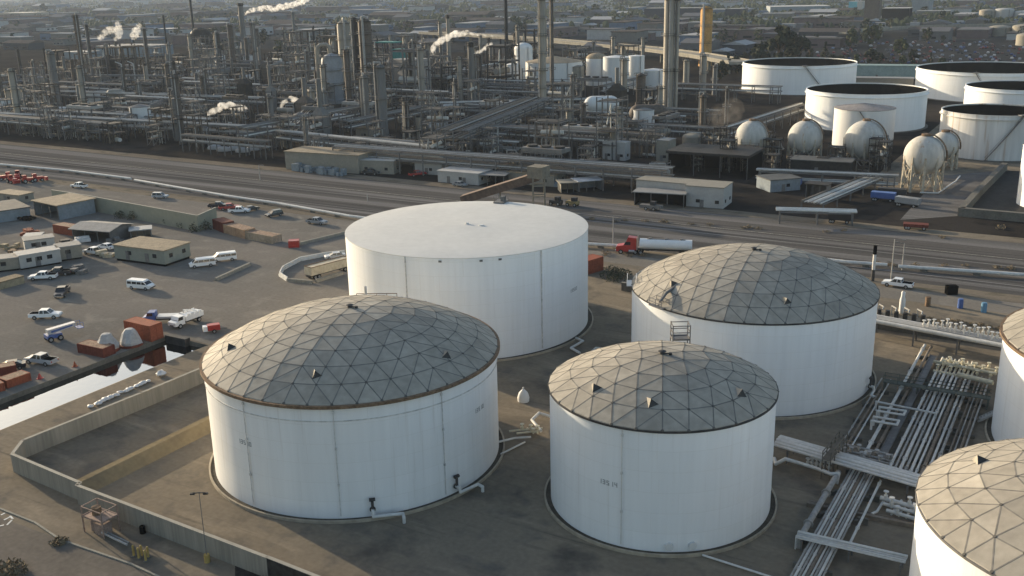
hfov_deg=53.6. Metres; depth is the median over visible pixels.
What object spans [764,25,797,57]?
tree
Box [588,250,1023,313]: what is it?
ground strip
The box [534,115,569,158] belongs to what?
process unit
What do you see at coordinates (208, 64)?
process unit
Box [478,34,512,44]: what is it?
town building
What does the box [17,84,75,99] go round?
pipe rack
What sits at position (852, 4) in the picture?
depot
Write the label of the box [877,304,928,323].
piping skid
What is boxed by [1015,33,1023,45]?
tank
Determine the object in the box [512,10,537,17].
town building
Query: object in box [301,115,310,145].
process column
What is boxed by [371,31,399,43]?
town building
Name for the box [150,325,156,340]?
door
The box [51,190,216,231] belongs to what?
retaining wall
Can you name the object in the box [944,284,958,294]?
black cabinet
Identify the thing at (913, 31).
town building
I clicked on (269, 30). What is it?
town building
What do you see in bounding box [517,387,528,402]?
domed cap
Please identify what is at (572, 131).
pipe rack
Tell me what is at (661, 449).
storage tank
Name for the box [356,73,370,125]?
process column
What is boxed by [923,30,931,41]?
tree
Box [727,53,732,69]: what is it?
tree
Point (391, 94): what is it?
process unit
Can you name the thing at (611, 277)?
shrub
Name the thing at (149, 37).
town building
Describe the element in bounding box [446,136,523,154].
pipe rack
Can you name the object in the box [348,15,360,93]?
process column
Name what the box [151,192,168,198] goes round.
suv
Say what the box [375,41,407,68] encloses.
teal structure
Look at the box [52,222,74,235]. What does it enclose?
container
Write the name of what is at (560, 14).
town building
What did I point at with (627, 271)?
shrub
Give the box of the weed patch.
[48,534,68,546]
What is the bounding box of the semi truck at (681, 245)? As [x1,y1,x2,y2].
[615,235,691,254]
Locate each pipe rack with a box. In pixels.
[0,106,214,131]
[0,112,282,146]
[0,114,60,138]
[2,80,31,88]
[4,89,54,101]
[16,74,182,90]
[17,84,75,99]
[36,118,109,140]
[39,77,111,90]
[59,81,132,99]
[60,90,264,114]
[96,85,150,95]
[111,106,188,123]
[115,99,168,136]
[125,64,180,74]
[125,95,207,113]
[179,77,236,92]
[180,133,272,159]
[182,80,262,100]
[198,62,252,73]
[215,59,273,72]
[236,105,360,154]
[239,96,298,110]
[256,79,307,96]
[270,59,315,70]
[274,129,446,149]
[288,97,316,142]
[306,77,385,102]
[332,143,674,192]
[341,102,440,140]
[349,136,431,147]
[354,87,450,110]
[377,151,444,165]
[393,91,459,105]
[431,77,483,92]
[435,69,467,76]
[435,96,551,152]
[438,97,601,115]
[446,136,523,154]
[447,157,667,186]
[463,77,525,90]
[463,88,510,98]
[463,103,556,124]
[466,123,610,155]
[476,89,547,98]
[482,62,510,67]
[483,79,556,92]
[486,82,568,95]
[500,123,665,156]
[580,111,686,129]
[595,120,716,139]
[599,77,635,95]
[635,86,707,100]
[666,107,721,122]
[678,82,782,103]
[719,103,804,134]
[756,167,898,186]
[776,207,856,225]
[800,175,882,212]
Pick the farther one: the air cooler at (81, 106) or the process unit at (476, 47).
the process unit at (476, 47)
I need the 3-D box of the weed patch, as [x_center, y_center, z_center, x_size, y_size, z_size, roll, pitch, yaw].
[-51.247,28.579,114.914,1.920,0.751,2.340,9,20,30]
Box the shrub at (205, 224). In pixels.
[200,219,211,229]
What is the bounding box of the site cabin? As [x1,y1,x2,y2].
[112,236,190,266]
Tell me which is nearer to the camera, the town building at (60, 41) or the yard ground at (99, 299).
the yard ground at (99, 299)
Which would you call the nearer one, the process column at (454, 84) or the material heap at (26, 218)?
the material heap at (26, 218)
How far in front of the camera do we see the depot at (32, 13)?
2307.02 m
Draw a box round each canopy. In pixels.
[479,170,509,184]
[632,187,687,207]
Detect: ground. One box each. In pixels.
[0,0,1020,575]
[0,0,1023,61]
[0,44,962,218]
[0,178,354,398]
[172,268,348,343]
[823,189,1023,237]
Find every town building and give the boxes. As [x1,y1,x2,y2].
[0,14,19,15]
[0,17,19,19]
[0,20,8,27]
[0,30,32,35]
[0,31,28,36]
[0,36,33,45]
[1,24,40,29]
[3,40,44,49]
[4,18,48,23]
[5,26,35,30]
[19,16,49,20]
[23,3,39,6]
[28,22,45,26]
[32,4,55,9]
[35,26,57,30]
[38,0,60,3]
[38,21,52,23]
[40,32,72,39]
[49,13,87,16]
[49,14,71,20]
[50,32,74,39]
[52,19,79,25]
[52,38,75,44]
[53,4,69,7]
[57,12,78,13]
[57,25,83,31]
[61,17,82,20]
[63,27,88,32]
[64,8,89,12]
[75,37,110,40]
[80,28,99,34]
[82,36,115,38]
[82,39,123,48]
[92,8,118,14]
[95,13,126,19]
[99,29,116,36]
[103,2,115,6]
[103,20,124,25]
[109,26,136,28]
[114,2,133,7]
[115,28,153,38]
[117,14,154,19]
[128,23,150,27]
[129,0,148,4]
[130,36,164,43]
[131,16,157,22]
[134,39,164,43]
[138,23,173,27]
[144,4,156,8]
[146,13,167,17]
[157,3,186,8]
[168,28,194,33]
[169,11,201,17]
[170,7,192,11]
[171,32,235,44]
[172,0,188,2]
[179,23,230,31]
[188,6,210,9]
[194,10,234,18]
[196,0,224,3]
[203,17,228,22]
[205,2,225,5]
[217,23,257,31]
[222,36,260,42]
[230,15,246,19]
[231,12,251,14]
[232,6,262,11]
[245,26,272,34]
[246,15,261,19]
[255,11,289,14]
[259,4,300,10]
[261,13,286,19]
[263,10,286,11]
[265,22,297,25]
[266,0,286,2]
[266,20,301,23]
[272,24,328,32]
[275,27,297,36]
[275,38,308,49]
[279,43,323,54]
[285,14,324,18]
[296,28,331,38]
[297,25,334,34]
[299,17,333,23]
[306,6,348,13]
[326,13,349,19]
[347,0,371,3]
[349,5,375,8]
[350,9,391,16]
[350,24,388,33]
[368,12,414,19]
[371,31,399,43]
[373,11,408,11]
[373,41,398,48]
[375,8,396,10]
[392,14,418,21]
[392,29,415,32]
[395,32,416,40]
[403,19,438,26]
[408,6,434,11]
[410,31,428,38]
[412,26,436,30]
[413,10,431,14]
[414,24,437,29]
[417,38,446,50]
[424,3,448,9]
[428,30,477,40]
[442,28,484,32]
[443,15,472,22]
[446,11,494,16]
[455,21,488,27]
[462,17,502,21]
[471,33,510,40]
[472,0,494,3]
[474,10,507,15]
[477,19,508,20]
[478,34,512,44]
[480,1,511,5]
[482,28,502,32]
[486,21,515,32]
[490,38,512,47]
[495,7,519,10]
[496,11,517,16]
[497,2,522,6]
[511,0,532,3]
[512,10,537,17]
[527,22,569,33]
[537,26,578,37]
[545,2,571,7]
[548,11,585,14]
[553,12,573,16]
[555,16,586,21]
[578,27,598,32]
[581,23,598,26]
[583,9,607,17]
[583,42,616,55]
[586,28,625,39]
[589,16,620,24]
[608,20,642,29]
[610,30,648,42]
[621,17,649,22]
[626,7,645,10]
[626,18,663,21]
[637,22,663,29]
[638,28,663,36]
[642,5,663,7]
[648,32,655,40]
[649,0,664,4]
[674,18,695,21]
[679,22,687,30]
[679,32,718,44]
[680,38,720,50]
[682,13,700,19]
[687,21,726,30]
[691,2,710,6]
[693,25,699,31]
[712,24,765,28]
[712,28,764,39]
[712,47,734,55]
[713,8,752,13]
[720,1,743,8]
[723,39,755,52]
[733,40,766,44]
[749,27,776,32]
[761,13,793,18]
[762,33,798,39]
[771,24,792,29]
[782,11,808,14]
[794,17,854,27]
[798,28,860,39]
[798,36,837,36]
[806,37,845,47]
[807,14,836,16]
[809,9,839,14]
[828,16,863,19]
[831,8,863,12]
[843,20,869,28]
[884,3,898,6]
[908,27,956,36]
[917,10,951,13]
[919,27,952,40]
[923,19,952,24]
[943,7,971,14]
[953,14,977,19]
[954,12,978,15]
[955,0,979,5]
[956,27,993,38]
[965,17,990,23]
[985,1,1023,5]
[1006,31,1023,39]
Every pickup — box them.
[23,352,58,366]
[27,270,57,280]
[28,308,62,319]
[47,266,71,275]
[53,285,70,297]
[70,182,87,188]
[82,246,99,255]
[207,201,225,208]
[218,203,239,210]
[228,206,250,213]
[305,216,327,224]
[362,169,379,174]
[408,170,426,176]
[881,277,913,288]
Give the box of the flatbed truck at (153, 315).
[142,310,179,320]
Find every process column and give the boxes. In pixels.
[19,87,27,111]
[22,71,26,88]
[28,59,38,94]
[39,65,47,85]
[45,49,62,106]
[68,58,76,94]
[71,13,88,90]
[73,80,80,101]
[82,23,95,89]
[118,65,128,100]
[133,79,144,103]
[141,27,151,78]
[162,61,172,90]
[165,42,172,69]
[167,88,178,140]
[168,70,185,144]
[192,71,200,93]
[199,74,206,111]
[201,69,208,94]
[202,43,206,61]
[213,31,222,65]
[226,23,236,73]
[230,58,233,76]
[243,36,249,69]
[249,21,259,83]
[255,27,260,50]
[266,93,276,131]
[290,11,296,50]
[301,49,311,79]
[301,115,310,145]
[306,87,315,99]
[321,88,330,104]
[335,18,352,94]
[341,46,352,113]
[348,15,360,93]
[356,15,374,99]
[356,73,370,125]
[363,63,373,111]
[373,61,388,136]
[406,39,415,56]
[406,48,413,99]
[416,45,426,104]
[449,78,458,121]
[474,52,480,99]
[488,44,493,66]
[511,31,515,50]
[513,119,521,146]
[536,0,548,116]
[546,18,548,56]
[548,0,555,88]
[568,72,576,103]
[575,77,580,97]
[579,101,587,123]
[591,40,596,51]
[619,56,629,88]
[656,84,665,104]
[661,0,675,110]
[672,0,680,111]
[697,92,709,133]
[698,4,713,65]
[699,52,708,92]
[711,63,717,94]
[722,86,731,124]
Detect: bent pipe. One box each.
[499,436,530,442]
[500,441,525,453]
[531,412,549,431]
[570,337,583,353]
[702,554,769,575]
[920,175,960,193]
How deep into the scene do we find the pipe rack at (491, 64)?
660.45 m
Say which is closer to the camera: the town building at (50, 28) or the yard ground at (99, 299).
the yard ground at (99, 299)
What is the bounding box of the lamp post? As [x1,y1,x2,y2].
[190,492,210,563]
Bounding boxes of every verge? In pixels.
[0,141,1023,243]
[0,173,1023,303]
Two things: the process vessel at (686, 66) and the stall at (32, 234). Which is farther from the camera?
the process vessel at (686, 66)
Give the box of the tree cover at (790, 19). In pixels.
[0,0,1023,27]
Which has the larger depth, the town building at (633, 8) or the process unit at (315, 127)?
the town building at (633, 8)
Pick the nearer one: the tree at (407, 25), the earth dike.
the earth dike
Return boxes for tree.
[39,3,47,11]
[173,23,180,34]
[177,15,184,21]
[258,32,265,44]
[260,29,269,42]
[274,40,282,51]
[313,17,320,23]
[405,21,414,29]
[450,34,455,43]
[510,15,521,27]
[520,19,526,29]
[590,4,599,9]
[627,9,634,17]
[716,60,729,79]
[719,28,727,41]
[725,15,733,23]
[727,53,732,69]
[730,55,742,72]
[738,12,746,22]
[743,52,748,58]
[748,9,756,17]
[749,43,771,58]
[750,17,757,23]
[753,29,763,39]
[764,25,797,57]
[784,34,810,56]
[806,41,813,56]
[820,41,829,57]
[845,28,858,47]
[854,53,859,62]
[860,18,869,28]
[862,25,880,44]
[863,48,876,63]
[874,52,884,63]
[875,23,884,34]
[886,18,893,25]
[893,37,908,54]
[899,55,906,63]
[908,49,920,63]
[921,27,932,41]
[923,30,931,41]
[927,52,933,62]
[991,17,1002,23]
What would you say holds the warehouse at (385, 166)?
on the refinery ground at (748, 195)
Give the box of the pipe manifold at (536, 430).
[509,423,542,433]
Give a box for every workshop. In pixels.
[636,175,693,189]
[685,179,732,208]
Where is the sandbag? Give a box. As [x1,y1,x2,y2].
[94,400,102,404]
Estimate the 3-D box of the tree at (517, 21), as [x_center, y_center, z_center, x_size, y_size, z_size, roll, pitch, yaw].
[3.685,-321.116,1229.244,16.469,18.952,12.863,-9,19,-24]
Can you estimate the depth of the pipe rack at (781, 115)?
407.23 m
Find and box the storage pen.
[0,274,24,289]
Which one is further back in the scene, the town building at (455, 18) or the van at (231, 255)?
the town building at (455, 18)
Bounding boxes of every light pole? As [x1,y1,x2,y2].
[612,216,621,247]
[890,239,905,278]
[895,241,904,269]
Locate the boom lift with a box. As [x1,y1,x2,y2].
[43,320,83,342]
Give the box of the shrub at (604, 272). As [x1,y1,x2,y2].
[599,270,613,278]
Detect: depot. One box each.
[0,12,48,15]
[64,50,99,58]
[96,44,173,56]
[157,28,173,32]
[644,7,702,17]
[725,8,747,15]
[766,5,830,12]
[849,1,857,7]
[856,64,919,78]
[856,76,914,84]
[857,1,864,8]
[863,0,881,19]
[881,7,912,20]
[912,0,933,12]
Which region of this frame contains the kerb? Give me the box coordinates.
[0,508,159,575]
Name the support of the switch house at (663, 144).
on the refinery ground at (748, 195)
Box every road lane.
[0,154,1023,264]
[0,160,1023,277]
[0,167,1023,286]
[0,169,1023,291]
[1,157,1023,267]
[5,151,1018,255]
[52,170,1023,280]
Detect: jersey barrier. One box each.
[278,272,287,280]
[283,257,300,269]
[300,252,325,260]
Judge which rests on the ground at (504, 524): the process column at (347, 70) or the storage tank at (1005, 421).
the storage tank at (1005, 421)
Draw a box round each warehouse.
[283,146,375,173]
[360,157,400,173]
[414,161,450,174]
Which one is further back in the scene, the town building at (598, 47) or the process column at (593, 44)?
the town building at (598, 47)
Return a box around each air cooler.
[1,73,7,85]
[66,103,106,128]
[104,80,121,87]
[135,80,162,91]
[179,79,190,92]
[222,94,249,117]
[233,78,250,82]
[281,89,306,104]
[301,104,335,122]
[306,82,335,104]
[341,99,374,119]
[479,99,513,122]
[520,144,570,178]
[562,123,606,153]
[579,76,611,97]
[651,111,679,137]
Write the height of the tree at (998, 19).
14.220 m
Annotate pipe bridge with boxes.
[773,430,919,499]
[875,314,1001,354]
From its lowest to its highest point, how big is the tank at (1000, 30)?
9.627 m
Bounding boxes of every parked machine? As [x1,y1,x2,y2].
[549,196,562,205]
[565,197,579,206]
[639,201,662,210]
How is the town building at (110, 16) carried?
on the town ground at (890, 36)
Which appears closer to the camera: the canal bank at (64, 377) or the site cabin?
the canal bank at (64, 377)
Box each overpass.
[419,31,750,73]
[839,23,1023,36]
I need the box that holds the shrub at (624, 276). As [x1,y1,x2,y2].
[614,272,628,280]
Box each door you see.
[35,257,40,265]
[65,250,71,258]
[125,251,129,259]
[144,253,148,262]
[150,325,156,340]
[156,323,162,338]
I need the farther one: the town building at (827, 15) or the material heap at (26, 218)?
the town building at (827, 15)
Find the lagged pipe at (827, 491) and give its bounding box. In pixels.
[797,469,840,548]
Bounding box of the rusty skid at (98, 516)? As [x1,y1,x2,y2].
[80,498,128,545]
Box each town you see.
[0,0,1018,27]
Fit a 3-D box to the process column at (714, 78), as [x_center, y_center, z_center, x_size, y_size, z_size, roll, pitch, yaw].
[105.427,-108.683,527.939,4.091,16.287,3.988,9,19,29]
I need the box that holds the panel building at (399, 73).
[393,57,430,94]
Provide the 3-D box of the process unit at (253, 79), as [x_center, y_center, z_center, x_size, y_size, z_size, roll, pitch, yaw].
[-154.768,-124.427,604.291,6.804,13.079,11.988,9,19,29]
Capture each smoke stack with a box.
[0,73,4,97]
[16,49,22,83]
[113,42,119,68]
[141,63,147,92]
[162,15,166,52]
[189,0,193,28]
[236,3,245,53]
[399,97,409,138]
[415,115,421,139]
[444,15,451,65]
[467,42,476,103]
[478,55,482,86]
[504,0,508,63]
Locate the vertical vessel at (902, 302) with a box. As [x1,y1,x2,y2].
[899,291,907,313]
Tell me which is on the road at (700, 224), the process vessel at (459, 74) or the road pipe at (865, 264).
the road pipe at (865, 264)
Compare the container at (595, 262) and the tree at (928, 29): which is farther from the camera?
the tree at (928, 29)
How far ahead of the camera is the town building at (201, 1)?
3494.12 m
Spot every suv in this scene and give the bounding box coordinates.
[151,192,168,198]
[265,208,283,217]
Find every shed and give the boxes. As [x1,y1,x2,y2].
[0,199,30,222]
[30,193,96,219]
[68,221,133,241]
[506,168,565,186]
[755,173,801,191]
[790,155,855,174]
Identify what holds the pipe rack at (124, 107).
on the refinery ground at (748, 195)
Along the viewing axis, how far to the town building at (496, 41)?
935.41 m
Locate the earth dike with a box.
[957,163,1023,221]
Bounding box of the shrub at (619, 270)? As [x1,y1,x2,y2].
[610,266,623,274]
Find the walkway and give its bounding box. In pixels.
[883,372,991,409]
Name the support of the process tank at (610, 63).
on the refinery ground at (748, 195)
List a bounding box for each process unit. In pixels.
[0,97,13,111]
[10,108,26,125]
[17,120,35,135]
[20,65,41,101]
[25,88,49,126]
[31,105,49,133]
[38,103,62,138]
[39,80,61,113]
[43,46,70,82]
[55,108,79,139]
[59,69,77,94]
[74,50,99,85]
[75,119,98,140]
[85,55,108,94]
[88,99,111,115]
[94,43,121,66]
[100,99,117,110]
[101,119,129,143]
[106,43,138,78]
[106,109,119,121]
[108,95,130,116]
[120,42,144,82]
[132,117,149,133]
[143,58,161,74]
[143,123,154,136]
[145,122,165,145]
[147,104,169,140]
[148,45,165,64]
[148,65,171,87]
[150,61,176,74]
[158,106,171,125]
[172,54,190,71]
[181,56,205,80]
[181,86,201,113]
[183,98,204,126]
[184,124,202,139]
[186,41,201,69]
[186,110,208,148]
[192,35,211,66]
[195,45,221,76]
[198,53,225,91]
[200,102,214,120]
[207,72,231,109]
[208,43,228,59]
[208,116,221,131]
[216,126,233,141]
[217,80,236,100]
[217,111,235,133]
[223,39,245,70]
[229,71,251,82]
[229,104,243,123]
[230,102,242,121]
[237,109,250,123]
[240,67,262,86]
[253,84,275,100]
[255,111,278,130]
[264,50,288,71]
[268,52,289,67]
[269,63,291,101]
[271,112,300,148]
[282,29,303,60]
[282,75,300,88]
[283,41,310,74]
[284,54,315,85]
[284,68,309,102]
[288,51,310,89]
[300,26,327,64]
[300,113,332,146]
[308,134,328,146]
[316,31,337,53]
[323,25,336,50]
[352,139,369,144]
[354,69,375,120]
[367,118,386,143]
[372,36,388,55]
[373,52,391,84]
[381,134,395,145]
[386,81,400,93]
[386,87,401,109]
[390,43,433,102]
[393,87,414,102]
[394,33,414,48]
[396,113,402,131]
[397,103,424,122]
[400,127,420,146]
[413,89,441,114]
[414,38,441,62]
[419,131,453,157]
[420,103,453,143]
[420,122,434,136]
[421,89,439,126]
[423,51,453,90]
[430,58,456,81]
[441,62,466,91]
[444,139,465,156]
[445,103,468,133]
[454,140,472,156]
[461,77,485,112]
[462,61,485,77]
[464,44,484,63]
[476,124,499,152]
[482,65,497,77]
[483,133,502,158]
[484,69,504,81]
[485,96,504,129]
[486,39,519,89]
[488,90,507,109]
[499,153,526,170]
[509,128,527,151]
[516,26,537,58]
[522,67,538,96]
[528,116,551,155]
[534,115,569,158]
[546,79,569,111]
[552,79,581,133]
[562,45,586,68]
[564,103,589,123]
[568,55,587,70]
[575,45,591,64]
[577,145,594,159]
[579,141,598,158]
[583,49,608,72]
[584,156,602,160]
[596,95,627,160]
[615,42,638,55]
[623,117,647,142]
[637,126,660,158]
[641,85,656,103]
[649,124,667,139]
[650,132,665,153]
[651,159,670,165]
[692,147,704,171]
[701,127,712,143]
[701,137,715,144]
[713,124,730,144]
[719,137,737,172]
[729,125,739,145]
[735,142,758,146]
[762,136,783,163]
[763,130,773,152]
[764,151,780,167]
[770,134,775,150]
[786,154,799,168]
[817,155,830,158]
[827,142,845,156]
[835,145,846,156]
[855,158,871,171]
[867,135,884,167]
[875,138,892,171]
[885,145,892,160]
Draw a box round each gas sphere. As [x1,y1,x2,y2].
[735,118,769,157]
[786,118,823,159]
[844,118,887,163]
[900,133,947,193]
[933,129,960,169]
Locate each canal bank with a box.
[0,336,165,403]
[2,347,202,429]
[189,341,206,347]
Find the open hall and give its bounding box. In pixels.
[666,143,763,179]
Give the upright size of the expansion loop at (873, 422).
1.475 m
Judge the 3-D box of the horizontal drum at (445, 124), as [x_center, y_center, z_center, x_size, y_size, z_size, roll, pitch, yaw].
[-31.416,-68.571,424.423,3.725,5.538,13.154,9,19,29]
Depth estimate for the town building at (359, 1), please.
2963.02 m
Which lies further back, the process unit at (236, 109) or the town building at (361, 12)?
the town building at (361, 12)
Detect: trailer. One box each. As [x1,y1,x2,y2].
[202,322,224,332]
[304,256,346,278]
[828,212,851,223]
[870,190,896,201]
[878,186,906,195]
[895,195,921,207]
[903,222,928,230]
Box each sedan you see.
[3,359,25,369]
[97,242,113,250]
[245,205,259,209]
[324,251,345,258]
[452,181,467,186]
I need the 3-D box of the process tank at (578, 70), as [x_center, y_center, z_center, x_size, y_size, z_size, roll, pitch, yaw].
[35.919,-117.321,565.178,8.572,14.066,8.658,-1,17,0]
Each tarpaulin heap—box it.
[97,332,120,351]
[119,328,143,348]
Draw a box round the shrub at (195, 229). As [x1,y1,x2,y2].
[189,222,200,231]
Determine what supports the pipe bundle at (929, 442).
on the ground at (504, 524)
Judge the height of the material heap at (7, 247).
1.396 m
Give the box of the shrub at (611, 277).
[606,274,621,282]
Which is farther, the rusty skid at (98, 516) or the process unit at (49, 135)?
the process unit at (49, 135)
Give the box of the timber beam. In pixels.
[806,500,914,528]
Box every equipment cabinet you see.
[291,163,295,170]
[294,163,301,170]
[304,165,310,172]
[318,167,324,174]
[330,169,335,175]
[340,168,346,175]
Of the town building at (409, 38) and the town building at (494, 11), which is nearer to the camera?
the town building at (409, 38)
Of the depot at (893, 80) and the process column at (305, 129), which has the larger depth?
the depot at (893, 80)
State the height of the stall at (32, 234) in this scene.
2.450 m
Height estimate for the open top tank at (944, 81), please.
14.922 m
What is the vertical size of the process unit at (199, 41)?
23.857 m
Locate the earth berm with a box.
[77,416,210,490]
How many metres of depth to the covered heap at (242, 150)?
380.38 m
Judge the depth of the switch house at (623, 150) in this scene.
346.08 m
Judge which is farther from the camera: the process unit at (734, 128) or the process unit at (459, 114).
the process unit at (459, 114)
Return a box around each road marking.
[0,513,13,525]
[6,153,1021,259]
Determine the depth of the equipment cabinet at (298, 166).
339.31 m
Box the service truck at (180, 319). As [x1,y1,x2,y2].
[168,308,203,328]
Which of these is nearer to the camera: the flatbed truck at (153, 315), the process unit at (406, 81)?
the flatbed truck at (153, 315)
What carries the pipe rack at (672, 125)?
on the refinery ground at (748, 195)
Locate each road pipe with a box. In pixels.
[0,163,131,179]
[134,179,363,218]
[588,242,649,250]
[828,258,886,267]
[898,265,1023,276]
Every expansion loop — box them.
[870,416,899,429]
[875,406,906,419]
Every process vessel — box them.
[2,88,11,101]
[4,68,23,128]
[17,86,26,109]
[73,65,88,115]
[170,60,177,72]
[185,34,194,72]
[189,27,212,62]
[255,117,264,144]
[271,65,277,86]
[281,27,287,60]
[318,64,328,94]
[319,53,345,103]
[388,35,391,53]
[400,101,412,137]
[436,21,443,61]
[454,56,463,105]
[478,35,482,63]
[486,37,491,60]
[547,37,548,56]
[609,36,616,55]
[613,105,625,137]
[634,72,646,104]
[640,37,645,67]
[683,59,690,82]
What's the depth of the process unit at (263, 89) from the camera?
549.00 m
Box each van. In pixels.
[126,278,155,290]
[188,255,215,268]
[214,250,236,262]
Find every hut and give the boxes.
[0,189,33,202]
[355,126,381,136]
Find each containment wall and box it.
[10,453,267,575]
[11,368,203,457]
[266,555,319,575]
[621,282,999,347]
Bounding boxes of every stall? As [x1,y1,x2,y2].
[22,232,44,236]
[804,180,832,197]
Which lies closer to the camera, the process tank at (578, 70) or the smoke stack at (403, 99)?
the smoke stack at (403, 99)
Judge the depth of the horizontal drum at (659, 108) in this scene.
407.13 m
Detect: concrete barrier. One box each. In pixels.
[214,262,251,280]
[287,278,312,283]
[300,231,344,244]
[315,271,342,282]
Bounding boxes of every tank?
[0,98,10,110]
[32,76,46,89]
[86,92,100,103]
[129,104,150,129]
[199,286,504,523]
[243,54,252,62]
[273,61,283,72]
[345,193,592,361]
[507,63,518,82]
[514,42,532,78]
[525,56,581,91]
[544,321,778,557]
[573,65,583,90]
[586,53,605,85]
[603,55,628,91]
[627,243,879,419]
[629,55,644,88]
[633,108,654,127]
[644,68,662,86]
[682,133,703,143]
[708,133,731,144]
[739,57,857,95]
[805,83,928,132]
[832,103,896,145]
[909,438,1023,575]
[915,61,1023,102]
[939,103,1023,162]
[963,80,1023,104]
[979,9,994,18]
[985,308,1023,441]
[990,25,1011,35]
[995,8,1013,18]
[1012,24,1023,30]
[1014,10,1023,17]
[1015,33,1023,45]
[1016,143,1023,206]
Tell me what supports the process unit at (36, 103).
on the refinery ground at (748, 195)
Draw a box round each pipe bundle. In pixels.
[790,468,879,575]
[842,378,888,452]
[863,344,932,458]
[881,357,978,478]
[945,375,989,452]
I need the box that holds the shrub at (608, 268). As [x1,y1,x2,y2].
[603,265,618,273]
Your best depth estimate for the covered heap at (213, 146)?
388.86 m
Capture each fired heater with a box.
[58,56,71,89]
[100,43,117,78]
[163,54,172,92]
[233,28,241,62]
[236,67,253,103]
[253,47,267,78]
[264,65,277,110]
[294,77,316,113]
[311,79,330,139]
[510,31,519,62]
[606,67,626,116]
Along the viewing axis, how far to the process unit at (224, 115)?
425.20 m
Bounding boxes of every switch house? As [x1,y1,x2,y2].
[602,140,615,159]
[613,140,630,160]
[656,137,675,161]
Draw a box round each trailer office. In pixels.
[0,253,19,271]
[13,245,61,269]
[21,233,54,249]
[53,240,82,260]
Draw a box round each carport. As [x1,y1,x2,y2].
[556,179,581,192]
[571,176,601,191]
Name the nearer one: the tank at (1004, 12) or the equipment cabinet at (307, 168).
the equipment cabinet at (307, 168)
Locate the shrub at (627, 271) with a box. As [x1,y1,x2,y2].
[618,269,631,274]
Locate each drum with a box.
[107,89,123,99]
[139,525,145,534]
[141,84,153,95]
[276,105,294,113]
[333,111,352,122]
[333,123,348,132]
[428,121,447,127]
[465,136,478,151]
[585,96,618,125]
[629,104,666,126]
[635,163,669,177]
[641,128,670,138]
[925,296,930,306]
[957,298,963,308]
[981,302,987,312]
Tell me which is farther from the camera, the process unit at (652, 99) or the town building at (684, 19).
the town building at (684, 19)
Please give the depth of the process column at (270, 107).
416.30 m
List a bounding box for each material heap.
[0,242,20,250]
[7,248,23,252]
[17,216,35,220]
[20,228,39,235]
[55,238,69,242]
[69,263,87,274]
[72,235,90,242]
[95,249,114,257]
[106,236,124,243]
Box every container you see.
[0,361,16,376]
[0,370,30,388]
[0,380,4,391]
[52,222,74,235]
[77,339,115,357]
[123,316,163,341]
[165,333,189,346]
[212,217,233,232]
[223,222,254,238]
[245,229,281,243]
[288,239,299,247]
[588,254,603,274]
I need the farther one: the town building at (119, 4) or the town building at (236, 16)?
the town building at (119, 4)
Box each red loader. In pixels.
[0,172,9,180]
[6,174,20,183]
[13,170,20,179]
[21,175,37,183]
[31,173,47,181]
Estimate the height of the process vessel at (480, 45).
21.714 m
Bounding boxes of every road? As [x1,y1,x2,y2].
[0,144,1023,295]
[0,517,144,575]
[900,171,992,219]
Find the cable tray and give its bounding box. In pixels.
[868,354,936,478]
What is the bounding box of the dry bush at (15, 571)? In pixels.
[0,556,28,575]
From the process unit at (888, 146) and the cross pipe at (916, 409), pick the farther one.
the process unit at (888, 146)
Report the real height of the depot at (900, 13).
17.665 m
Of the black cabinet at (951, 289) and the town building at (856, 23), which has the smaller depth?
the black cabinet at (951, 289)
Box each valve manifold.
[840,443,892,464]
[871,490,915,519]
[933,356,998,384]
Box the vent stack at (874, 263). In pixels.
[871,245,876,280]
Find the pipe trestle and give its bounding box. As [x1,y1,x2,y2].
[794,530,907,575]
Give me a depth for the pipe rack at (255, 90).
557.56 m
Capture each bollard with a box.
[131,545,136,556]
[136,547,141,559]
[139,545,143,556]
[143,550,148,561]
[146,546,150,558]
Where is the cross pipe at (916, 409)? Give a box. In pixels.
[874,401,936,417]
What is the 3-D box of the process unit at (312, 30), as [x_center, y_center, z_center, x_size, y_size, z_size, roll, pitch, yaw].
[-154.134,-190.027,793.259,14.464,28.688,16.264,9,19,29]
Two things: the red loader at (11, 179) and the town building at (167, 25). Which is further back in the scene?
the town building at (167, 25)
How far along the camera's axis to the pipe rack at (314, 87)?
523.86 m
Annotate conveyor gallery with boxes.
[460,164,549,205]
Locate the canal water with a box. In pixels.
[0,341,198,429]
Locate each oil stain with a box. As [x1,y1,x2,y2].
[235,566,259,575]
[972,171,1023,211]
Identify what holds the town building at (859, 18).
on the town ground at (890, 36)
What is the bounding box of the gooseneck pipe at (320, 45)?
[315,43,331,78]
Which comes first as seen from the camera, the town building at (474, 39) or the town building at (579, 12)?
the town building at (474, 39)
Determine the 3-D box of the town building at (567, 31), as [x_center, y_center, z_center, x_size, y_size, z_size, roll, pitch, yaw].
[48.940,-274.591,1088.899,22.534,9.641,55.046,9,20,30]
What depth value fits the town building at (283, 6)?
2386.50 m
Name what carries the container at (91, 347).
on the yard ground at (99, 299)
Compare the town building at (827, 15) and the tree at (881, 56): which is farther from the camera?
the town building at (827, 15)
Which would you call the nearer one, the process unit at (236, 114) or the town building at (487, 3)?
the process unit at (236, 114)
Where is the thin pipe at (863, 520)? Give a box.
[849,480,881,542]
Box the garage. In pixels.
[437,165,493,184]
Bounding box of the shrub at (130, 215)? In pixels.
[127,211,136,219]
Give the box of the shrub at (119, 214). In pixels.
[114,210,124,218]
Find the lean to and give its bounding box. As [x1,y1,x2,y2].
[128,225,151,237]

